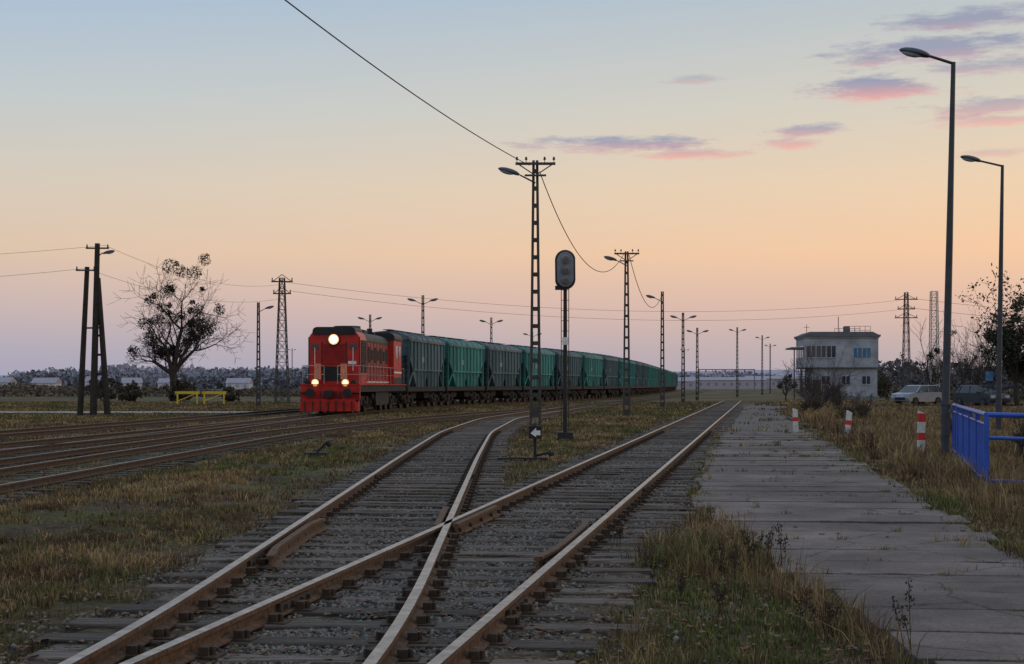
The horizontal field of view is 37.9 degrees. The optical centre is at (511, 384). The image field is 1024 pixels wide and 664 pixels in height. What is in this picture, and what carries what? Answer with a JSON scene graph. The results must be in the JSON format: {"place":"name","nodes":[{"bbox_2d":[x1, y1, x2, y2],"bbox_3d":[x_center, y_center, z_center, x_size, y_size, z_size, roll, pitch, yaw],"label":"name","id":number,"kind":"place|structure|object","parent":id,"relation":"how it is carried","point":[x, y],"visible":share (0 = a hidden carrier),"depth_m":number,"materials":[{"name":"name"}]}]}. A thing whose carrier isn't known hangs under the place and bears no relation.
{"place":"outdoors","nodes":[
{"label":"outdoors","id":0,"kind":"place"},
{"bbox_2d":[31,378,61,382],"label":"roof","id":1,"kind":"structure","parent":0,"point":[46,380],"depth_m":558.03,"materials":[{"name":"grey metal"}]},
{"bbox_2d":[0,411,253,412],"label":"level crossing road","id":2,"kind":"structure","parent":0,"point":[126,411],"depth_m":89.17,"materials":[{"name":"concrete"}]},
{"bbox_2d":[120,378,142,382],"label":"roof","id":3,"kind":"structure","parent":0,"point":[129,380],"depth_m":558.15,"materials":[{"name":"grey metal"}]},
{"bbox_2d":[226,383,252,388],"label":"walls","id":4,"kind":"structure","parent":0,"point":[248,385],"depth_m":585.51,"materials":[{"name":"white paint"}]},
{"bbox_2d":[225,378,252,382],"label":"roof","id":5,"kind":"structure","parent":4,"relation":"on","point":[238,380],"depth_m":587.64,"materials":[{"name":"grey metal"}]},
{"bbox_2d":[0,370,883,376],"bbox_3d":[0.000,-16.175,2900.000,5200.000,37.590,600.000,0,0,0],"label":"hills","id":6,"kind":"structure","parent":0,"point":[773,372],"depth_m":2743.43,"materials":[{"name":"plant"}]},
{"bbox_2d":[0,387,1023,663],"bbox_3d":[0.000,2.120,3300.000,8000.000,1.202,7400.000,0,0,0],"label":"ground","id":7,"kind":"structure","parent":0,"point":[712,395],"depth_m":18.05,"materials":[{"name":"green plant"}]},
{"bbox_2d":[76,243,114,415],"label":"twin wooden utility pole","id":8,"kind":"object","parent":7,"relation":"on","point":[97,322],"visible":0.98,"depth_m":77.58,"materials":[{"name":"brown wood"}]},
{"bbox_2d":[84,377,122,400],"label":"leafy bush","id":9,"kind":"object","parent":7,"relation":"on","point":[112,395],"visible":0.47,"depth_m":149.98,"materials":[{"name":"green plant"}]},
{"bbox_2d":[116,380,142,401],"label":"leafy bush","id":10,"kind":"object","parent":7,"relation":"on","point":[129,392],"visible":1,"depth_m":143.92,"materials":[{"name":"green plant"}]},
{"bbox_2d":[0,382,300,396],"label":"scrub hedge","id":11,"kind":"object","parent":7,"relation":"on","point":[69,391],"visible":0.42,"depth_m":208.58,"materials":[{"name":"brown plant"}]},
{"bbox_2d":[3,365,306,388],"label":"distant treeline","id":12,"kind":"object","parent":7,"relation":"on","point":[203,378],"visible":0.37,"depth_m":625.73,"materials":[{"name":"grey plant"}]},
{"bbox_2d":[0,417,320,467],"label":"railway track","id":13,"kind":"structure","parent":7,"relation":"on","point":[28,453],"depth_m":38.33,"materials":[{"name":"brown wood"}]},
{"bbox_2d":[108,253,249,400],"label":"mistletoe tree","id":14,"kind":"object","parent":7,"relation":"on","point":[196,322],"visible":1,"depth_m":149.36,"materials":[{"name":"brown plant"}]},
{"bbox_2d":[162,378,196,400],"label":"leafy bush","id":15,"kind":"object","parent":7,"relation":"on","point":[185,386],"visible":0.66,"depth_m":141.73,"materials":[{"name":"green plant"}]},
{"bbox_2d":[175,391,199,403],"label":"yellow barrier","id":16,"kind":"object","parent":7,"relation":"on","point":[188,392],"visible":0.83,"depth_m":121.97,"materials":[{"name":"metal"}]},
{"bbox_2d":[202,391,225,403],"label":"yellow barrier","id":17,"kind":"object","parent":7,"relation":"on","point":[215,392],"visible":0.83,"depth_m":121.97,"materials":[{"name":"metal"}]},
{"bbox_2d":[222,386,240,401],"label":"leafy bush","id":18,"kind":"object","parent":7,"relation":"on","point":[230,396],"visible":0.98,"depth_m":145.68,"materials":[{"name":"green plant"}]},
{"bbox_2d":[256,302,273,405],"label":"concrete lattice pole","id":19,"kind":"object","parent":7,"relation":"on","point":[258,396],"visible":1,"depth_m":110.92,"materials":[{"name":"concrete"}]},
{"bbox_2d":[271,274,292,403],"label":"electricity pylon","id":20,"kind":"object","parent":7,"relation":"on","point":[278,341],"visible":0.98,"depth_m":124.93,"materials":[{"name":"metal"}]},
{"bbox_2d":[287,282,897,311],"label":"power line","id":21,"kind":"object","parent":20,"relation":"attached to","point":[610,310],"visible":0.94,"depth_m":149.30,"materials":[{"name":"black metal"}]},
{"bbox_2d":[0,394,606,440],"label":"railway track","id":22,"kind":"structure","parent":7,"relation":"on","point":[60,430],"depth_m":58.37,"materials":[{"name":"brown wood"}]},
{"bbox_2d":[24,409,588,663],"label":"ballast bed","id":23,"kind":"object","parent":7,"relation":"on","point":[148,600],"visible":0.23,"depth_m":13.69,"materials":[{"name":"grey gravel"}]},
{"bbox_2d":[304,440,332,456],"bbox_3d":[-4.336,1.430,33.500,0.627,0.400,0.300,0,0,0],"label":"ground point lever","id":24,"kind":"object","parent":7,"relation":"on","point":[329,443],"visible":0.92,"depth_m":33.35,"materials":[{"name":"black paint"}]},
{"bbox_2d":[0,389,686,456],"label":"railway track","id":25,"kind":"structure","parent":7,"relation":"on","point":[69,444],"depth_m":47.27,"materials":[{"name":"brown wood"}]},
{"bbox_2d":[299,326,405,412],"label":"diesel locomotive","id":26,"kind":"object","parent":25,"relation":"on","point":[351,369],"visible":1,"depth_m":77.14,"materials":[{"name":"metal"}]},
{"bbox_2d":[372,329,444,407],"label":"hopper wagon","id":27,"kind":"object","parent":25,"relation":"on","point":[422,360],"visible":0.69,"depth_m":96.76,"materials":[{"name":"metal"}]},
{"bbox_2d":[416,336,484,405],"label":"hopper wagon","id":28,"kind":"object","parent":25,"relation":"on","point":[463,363],"visible":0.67,"depth_m":109.06,"materials":[{"name":"metal"}]},
{"bbox_2d":[457,340,521,403],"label":"hopper wagon","id":29,"kind":"object","parent":25,"relation":"on","point":[501,365],"visible":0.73,"depth_m":120.67,"materials":[{"name":"metal"}]},
{"bbox_2d":[498,345,554,401],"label":"hopper wagon","id":30,"kind":"object","parent":25,"relation":"on","point":[547,364],"visible":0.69,"depth_m":131.92,"materials":[{"name":"metal"}]},
{"bbox_2d":[533,348,581,400],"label":"hopper wagon","id":31,"kind":"object","parent":25,"relation":"on","point":[575,362],"visible":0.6,"depth_m":145.12,"materials":[{"name":"metal"}]},
{"bbox_2d":[562,351,602,398],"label":"hopper wagon","id":32,"kind":"object","parent":25,"relation":"on","point":[591,371],"visible":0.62,"depth_m":155.80,"materials":[{"name":"metal"}]},
{"bbox_2d":[584,353,618,397],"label":"hopper wagon","id":33,"kind":"object","parent":25,"relation":"on","point":[610,375],"visible":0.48,"depth_m":167.45,"materials":[{"name":"metal"}]},
{"bbox_2d":[606,355,627,396],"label":"hopper wagon","id":34,"kind":"object","parent":25,"relation":"on","point":[619,391],"visible":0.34,"depth_m":177.75,"materials":[{"name":"metal"}]},
{"bbox_2d":[616,357,635,395],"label":"hopper wagon","id":35,"kind":"object","parent":25,"relation":"on","point":[632,373],"visible":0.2,"depth_m":192.75,"materials":[{"name":"metal"}]},
{"bbox_2d":[631,360,642,395],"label":"hopper wagon","id":36,"kind":"object","parent":25,"relation":"on","point":[638,376],"visible":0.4,"depth_m":204.39,"materials":[{"name":"metal"}]},
{"bbox_2d":[626,360,647,394],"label":"hopper wagon","id":37,"kind":"object","parent":25,"relation":"on","point":[644,377],"visible":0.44,"depth_m":214.86,"materials":[{"name":"metal"}]},
{"bbox_2d":[633,363,651,394],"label":"hopper wagon","id":38,"kind":"object","parent":25,"relation":"on","point":[649,373],"visible":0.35,"depth_m":226.57,"materials":[{"name":"metal"}]},
{"bbox_2d":[640,364,654,393],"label":"hopper wagon","id":39,"kind":"object","parent":25,"relation":"on","point":[652,378],"visible":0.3,"depth_m":240.56,"materials":[{"name":"metal"}]},
{"bbox_2d":[0,390,709,504],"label":"railway track","id":40,"kind":"structure","parent":7,"relation":"on","point":[65,477],"depth_m":34.51,"materials":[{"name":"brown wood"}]},
{"bbox_2d":[407,295,437,404],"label":"concrete lattice pole","id":41,"kind":"object","parent":7,"relation":"on","point":[422,313],"visible":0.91,"depth_m":116.92,"materials":[{"name":"concrete"}]},
{"bbox_2d":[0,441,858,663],"bbox_3d":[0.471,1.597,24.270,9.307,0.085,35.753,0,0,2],"label":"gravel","id":42,"kind":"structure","parent":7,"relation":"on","point":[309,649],"depth_m":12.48,"materials":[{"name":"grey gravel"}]},
{"bbox_2d":[116,402,749,663],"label":"ballast bed","id":43,"kind":"object","parent":7,"relation":"on","point":[508,654],"visible":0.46,"depth_m":11.83,"materials":[{"name":"grey gravel"}]},
{"bbox_2d":[25,401,742,663],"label":"railway turnout","id":44,"kind":"object","parent":43,"relation":"on","point":[402,637],"visible":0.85,"depth_m":12.87,"materials":[{"name":"brown wood"}]},
{"bbox_2d":[606,519,624,547],"bbox_3d":[1.022,1.478,14.517,0.209,0.346,0.130,0,0,-23],"label":"weed plant","id":45,"kind":"object","parent":43,"relation":"on","point":[619,531],"visible":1,"depth_m":14.53,"materials":[{"name":"plant"}]},
{"bbox_2d":[6,362,1008,386],"bbox_3d":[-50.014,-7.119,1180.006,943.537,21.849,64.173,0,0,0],"label":"distant treeline","id":46,"kind":"object","parent":7,"relation":"on","point":[127,366],"visible":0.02,"depth_m":1159.65,"materials":[{"name":"grey plant"}]},
{"bbox_2d":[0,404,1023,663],"bbox_3d":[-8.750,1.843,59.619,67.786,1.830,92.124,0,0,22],"label":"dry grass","id":47,"kind":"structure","parent":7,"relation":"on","point":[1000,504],"depth_m":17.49,"materials":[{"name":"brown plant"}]},
{"bbox_2d":[0,462,1023,663],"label":"fallen leaves","id":48,"kind":"object","parent":7,"relation":"on","point":[232,649],"visible":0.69,"depth_m":10.99,"materials":[{"name":"brown plant"}]},
{"bbox_2d":[498,157,554,425],"bbox_3d":[0.465,-2.835,48.384,1.876,9.150,0.398,0,0,-9],"label":"concrete lattice pole","id":49,"kind":"object","parent":7,"relation":"on","point":[534,411],"visible":0.98,"depth_m":48.41,"materials":[{"name":"concrete"}]},
{"bbox_2d":[285,0,528,164],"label":"overhead cable","id":50,"kind":"object","parent":49,"relation":"hanging from","point":[393,79],"visible":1,"depth_m":32.81,"materials":[{"name":"black metal"}]},
{"bbox_2d":[539,171,623,271],"bbox_3d":[3.352,-5.942,62.900,0.029,2.005,29.418,0,0,10],"label":"overhead cable","id":51,"kind":"object","parent":49,"relation":"attached to","point":[567,235],"visible":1,"depth_m":55.45,"materials":[{"name":"black metal"}]},
{"bbox_2d":[497,423,555,461],"bbox_3d":[0.307,1.215,31.600,1.234,0.830,0.300,0,0,0],"label":"switch stand","id":52,"kind":"object","parent":7,"relation":"on","point":[535,431],"visible":0.97,"depth_m":31.48,"materials":[{"name":"black paint"}]},
{"bbox_2d":[555,250,575,440],"bbox_3d":[1.550,-1.135,43.354,0.600,5.610,0.541,0,0,0],"label":"railway signal","id":53,"kind":"object","parent":7,"relation":"on","point":[565,278],"visible":0.98,"depth_m":43.34,"materials":[{"name":"black paint"}]},
{"bbox_2d":[604,249,638,415],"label":"concrete lattice pole","id":54,"kind":"object","parent":7,"relation":"on","point":[626,412],"visible":1,"depth_m":77.52,"materials":[{"name":"concrete"}]},
{"bbox_2d":[646,291,664,406],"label":"concrete lattice pole","id":55,"kind":"object","parent":7,"relation":"on","point":[662,397],"visible":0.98,"depth_m":105.92,"materials":[{"name":"concrete"}]},
{"bbox_2d":[649,573,685,603],"bbox_3d":[1.179,1.523,11.047,0.178,0.256,0.345,0,0,-37],"label":"weed plant","id":56,"kind":"object","parent":7,"relation":"on","point":[682,586],"visible":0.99,"depth_m":11.00,"materials":[{"name":"plant"}]},
{"bbox_2d":[670,313,695,402],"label":"concrete lattice pole","id":57,"kind":"object","parent":7,"relation":"on","point":[683,359],"visible":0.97,"depth_m":134.92,"materials":[{"name":"concrete"}]},
{"bbox_2d":[686,328,708,399],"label":"concrete lattice pole","id":58,"kind":"object","parent":7,"relation":"on","point":[697,393],"visible":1,"depth_m":159.91,"materials":[{"name":"concrete"}]},
{"bbox_2d":[711,543,738,580],"bbox_3d":[1.766,1.480,12.225,0.178,0.341,0.332,0,0,-22],"label":"weed plant","id":59,"kind":"object","parent":7,"relation":"on","point":[721,548],"visible":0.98,"depth_m":12.27,"materials":[{"name":"plant"}]},
{"bbox_2d":[699,369,754,390],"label":"signal gantry","id":60,"kind":"object","parent":7,"relation":"on","point":[725,371],"visible":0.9,"depth_m":429.85,"materials":[{"name":"grey metal"}]},
{"bbox_2d":[709,581,748,623],"bbox_3d":[1.505,1.501,10.233,0.275,0.300,0.137,0,0,-11],"label":"weed plant","id":61,"kind":"object","parent":7,"relation":"on","point":[722,597],"visible":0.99,"depth_m":10.24,"materials":[{"name":"plant"}]},
{"bbox_2d":[729,327,745,396],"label":"concrete lattice pole","id":62,"kind":"object","parent":7,"relation":"on","point":[737,391],"visible":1,"depth_m":204.92,"materials":[{"name":"concrete"}]},
{"bbox_2d":[729,530,763,578],"bbox_3d":[1.984,1.435,12.649,0.295,0.431,0.210,0,0,0],"label":"weed plant","id":63,"kind":"object","parent":7,"relation":"on","point":[753,546],"visible":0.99,"depth_m":12.62,"materials":[{"name":"brown plant"}]},
{"bbox_2d":[756,335,768,394],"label":"concrete lattice pole","id":64,"kind":"object","parent":7,"relation":"on","point":[762,362],"visible":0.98,"depth_m":249.93,"materials":[{"name":"concrete"}]},
{"bbox_2d":[765,344,775,392],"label":"concrete lattice pole","id":65,"kind":"object","parent":7,"relation":"on","point":[770,370],"visible":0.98,"depth_m":299.93,"materials":[{"name":"concrete"}]},
{"bbox_2d":[764,521,789,571],"bbox_3d":[2.286,1.420,12.917,0.186,0.461,0.300,0,0,27],"label":"weed plant","id":66,"kind":"object","parent":7,"relation":"on","point":[778,540],"visible":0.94,"depth_m":12.94,"materials":[{"name":"plant"}]},
{"bbox_2d":[775,359,798,399],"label":"bare tree","id":67,"kind":"object","parent":7,"relation":"on","point":[786,379],"visible":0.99,"depth_m":140.69,"materials":[{"name":"brown plant"}]},
{"bbox_2d":[792,408,797,431],"bbox_3d":[9.609,1.239,50.497,0.170,0.918,0.070,-2,1,-17],"label":"marker post","id":68,"kind":"object","parent":7,"relation":"on","point":[795,419],"visible":0.91,"depth_m":50.46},
{"bbox_2d":[796,385,838,413],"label":"bare shrub","id":69,"kind":"object","parent":7,"relation":"on","point":[815,404],"visible":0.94,"depth_m":78.11,"materials":[{"name":"brown plant"}]},
{"bbox_2d":[795,588,840,636],"bbox_3d":[1.976,1.480,9.604,0.289,0.341,0.139,0,0,21],"label":"weed plant","id":70,"kind":"object","parent":7,"relation":"on","point":[828,606],"visible":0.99,"depth_m":9.60,"materials":[{"name":"plant"}]},
{"bbox_2d":[775,341,863,407],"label":"bare shrub","id":71,"kind":"object","parent":7,"relation":"on","point":[830,386],"visible":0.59,"depth_m":90.71,"materials":[{"name":"brown plant"}]},
{"bbox_2d":[785,350,862,408],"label":"bare shrub","id":72,"kind":"object","parent":7,"relation":"on","point":[809,390],"visible":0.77,"depth_m":87.69,"materials":[{"name":"brown plant"}]},
{"bbox_2d":[800,362,849,407],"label":"bare shrub","id":73,"kind":"object","parent":7,"relation":"on","point":[832,400],"visible":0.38,"depth_m":92.87,"materials":[{"name":"brown plant"}]},
{"bbox_2d":[785,332,880,400],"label":"building","id":74,"kind":"structure","parent":7,"relation":"on","point":[848,342],"depth_m":148.89,"materials":[{"name":"paint"}]},
{"bbox_2d":[794,317,870,399],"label":"railing","id":75,"kind":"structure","parent":74,"relation":"attached to","point":[846,328],"depth_m":151.95,"materials":[{"name":"metal"}]},
{"bbox_2d":[796,345,870,399],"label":"windows and door","id":76,"kind":"structure","parent":74,"relation":"attached to","point":[831,352],"depth_m":148.90,"materials":[{"name":"blue glass"}]},
{"bbox_2d":[845,410,851,433],"bbox_3d":[10.386,1.241,46.011,0.170,0.918,0.070,6,-2,-17],"label":"marker post","id":77,"kind":"object","parent":7,"relation":"on","point":[848,421],"visible":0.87,"depth_m":45.98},
{"bbox_2d":[825,390,876,419],"bbox_3d":[14.151,0.972,61.710,2.140,1.535,2.030,0,0,0],"label":"bare shrub","id":78,"kind":"object","parent":7,"relation":"on","point":[863,414],"visible":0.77,"depth_m":62.04,"materials":[{"name":"brown plant"}]},
{"bbox_2d":[831,391,871,413],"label":"bare shrub","id":79,"kind":"object","parent":7,"relation":"on","point":[860,405],"visible":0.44,"depth_m":70.05,"materials":[{"name":"brown plant"}]},
{"bbox_2d":[877,352,917,397],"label":"leafy bush","id":80,"kind":"object","parent":7,"relation":"on","point":[883,384],"visible":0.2,"depth_m":187.82,"materials":[{"name":"green plant"}]},
{"bbox_2d":[892,578,914,662],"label":"weed plant","id":81,"kind":"object","parent":7,"relation":"on","point":[903,616],"visible":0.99,"depth_m":8.81,"materials":[{"name":"plant"}]},
{"bbox_2d":[895,292,917,388],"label":"electricity pylon","id":82,"kind":"object","parent":7,"relation":"on","point":[907,295],"visible":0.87,"depth_m":169.93,"materials":[{"name":"metal"}]},
{"bbox_2d":[293,291,910,320],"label":"power line","id":83,"kind":"object","parent":82,"relation":"attached to","point":[597,318],"visible":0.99,"depth_m":145.28,"materials":[{"name":"black metal"}]},
{"bbox_2d":[891,385,941,404],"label":"parked car","id":84,"kind":"object","parent":7,"relation":"on","point":[917,394],"visible":0.9,"depth_m":116.29,"materials":[{"name":"silver paint"}]},
{"bbox_2d":[917,411,925,453],"bbox_3d":[9.259,1.149,33.703,0.170,1.138,0.070,1,0,-17],"label":"marker post","id":85,"kind":"object","parent":7,"relation":"on","point":[921,420],"visible":0.77,"depth_m":33.67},
{"bbox_2d":[899,47,955,453],"bbox_3d":[9.146,-2.848,32.800,1.248,9.177,0.288,0,0,0],"label":"street lamp","id":86,"kind":"object","parent":7,"relation":"on","point":[945,404],"visible":0.98,"depth_m":32.74,"materials":[{"name":"metal"}]},
{"bbox_2d":[902,309,956,402],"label":"bare tree","id":87,"kind":"object","parent":7,"relation":"on","point":[935,379],"visible":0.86,"depth_m":123.94,"materials":[{"name":"brown plant"}]},
{"bbox_2d":[928,291,939,386],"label":"communications mast","id":88,"kind":"object","parent":7,"relation":"on","point":[932,316],"visible":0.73,"depth_m":299.58,"materials":[{"name":"grey metal"}]},
{"bbox_2d":[877,358,1023,391],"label":"distant treeline","id":89,"kind":"object","parent":7,"relation":"on","point":[892,373],"visible":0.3,"depth_m":336.08,"materials":[{"name":"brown plant"}]},
{"bbox_2d":[885,385,1023,400],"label":"scrub hedge","id":90,"kind":"object","parent":7,"relation":"on","point":[1020,393],"visible":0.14,"depth_m":140.12,"materials":[{"name":"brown plant"}]},
{"bbox_2d":[940,323,987,384],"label":"bare tree","id":91,"kind":"object","parent":7,"relation":"on","point":[964,378],"visible":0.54,"depth_m":164.89,"materials":[{"name":"brown plant"}]},
{"bbox_2d":[951,322,1002,384],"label":"bare tree","id":92,"kind":"object","parent":7,"relation":"on","point":[967,372],"visible":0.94,"depth_m":118.06,"materials":[{"name":"brown plant"}]},
{"bbox_2d":[952,334,1002,386],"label":"bare tree","id":93,"kind":"object","parent":7,"relation":"on","point":[980,383],"visible":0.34,"depth_m":150.24,"materials":[{"name":"brown plant"}]},
{"bbox_2d":[953,305,1003,384],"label":"bare tree","id":94,"kind":"object","parent":7,"relation":"on","point":[985,356],"visible":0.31,"depth_m":139.79,"materials":[{"name":"brown plant"}]},
{"bbox_2d":[960,155,1003,431],"bbox_3d":[15.306,-2.873,48.500,1.428,9.227,0.288,0,0,0],"label":"street lamp","id":95,"kind":"object","parent":7,"relation":"on","point":[998,397],"visible":0.95,"depth_m":48.44,"materials":[{"name":"metal"}]},
{"bbox_2d":[961,320,1002,383],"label":"bare tree","id":96,"kind":"object","parent":7,"relation":"on","point":[980,355],"visible":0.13,"depth_m":174.88,"materials":[{"name":"brown plant"}]},
{"bbox_2d":[951,403,1023,487],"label":"blue railing","id":97,"kind":"object","parent":7,"relation":"on","point":[970,434],"visible":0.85,"depth_m":24.79,"materials":[{"name":"metal"}]},
{"bbox_2d":[958,263,1023,405],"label":"ivy covered tree","id":98,"kind":"object","parent":7,"relation":"on","point":[1012,353],"visible":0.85,"depth_m":110.72,"materials":[{"name":"green plant"}]},
{"bbox_2d":[1005,418,1023,456],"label":"bare shrub","id":99,"kind":"object","parent":7,"relation":"on","point":[1020,444],"visible":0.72,"depth_m":35.84,"materials":[{"name":"brown plant"}]},
{"bbox_2d":[0,0,1023,374],"label":"sky","id":100,"kind":"structure","parent":0,"point":[764,156],"materials":[{"name":"orange"}]},
{"bbox_2d":[676,378,694,388],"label":"warehouse","id":101,"kind":"structure","parent":0,"point":[689,383],"depth_m":554.00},
{"bbox_2d":[678,377,766,388],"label":"warehouse","id":102,"kind":"structure","parent":0,"point":[723,382],"depth_m":591.00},
{"bbox_2d":[729,405,804,431],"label":"asphalt road","id":103,"kind":"structure","parent":0,"point":[776,424],"depth_m":65.65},
{"bbox_2d":[744,376,804,388],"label":"warehouse","id":104,"kind":"structure","parent":0,"point":[774,384],"depth_m":612.00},
{"bbox_2d":[683,431,1023,663],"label":"concrete slab road","id":105,"kind":"structure","parent":0,"point":[969,620],"depth_m":14.78,"materials":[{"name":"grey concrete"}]},
{"bbox_2d":[789,406,1023,407],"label":"side road","id":106,"kind":"structure","parent":0,"point":[922,406],"depth_m":111.06,"materials":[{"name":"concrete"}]},
{"bbox_2d":[952,385,1009,405],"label":"parked car","id":107,"kind":"object","parent":106,"relation":"on","point":[980,395],"visible":0.87,"depth_m":107.35,"materials":[{"name":"paint"}]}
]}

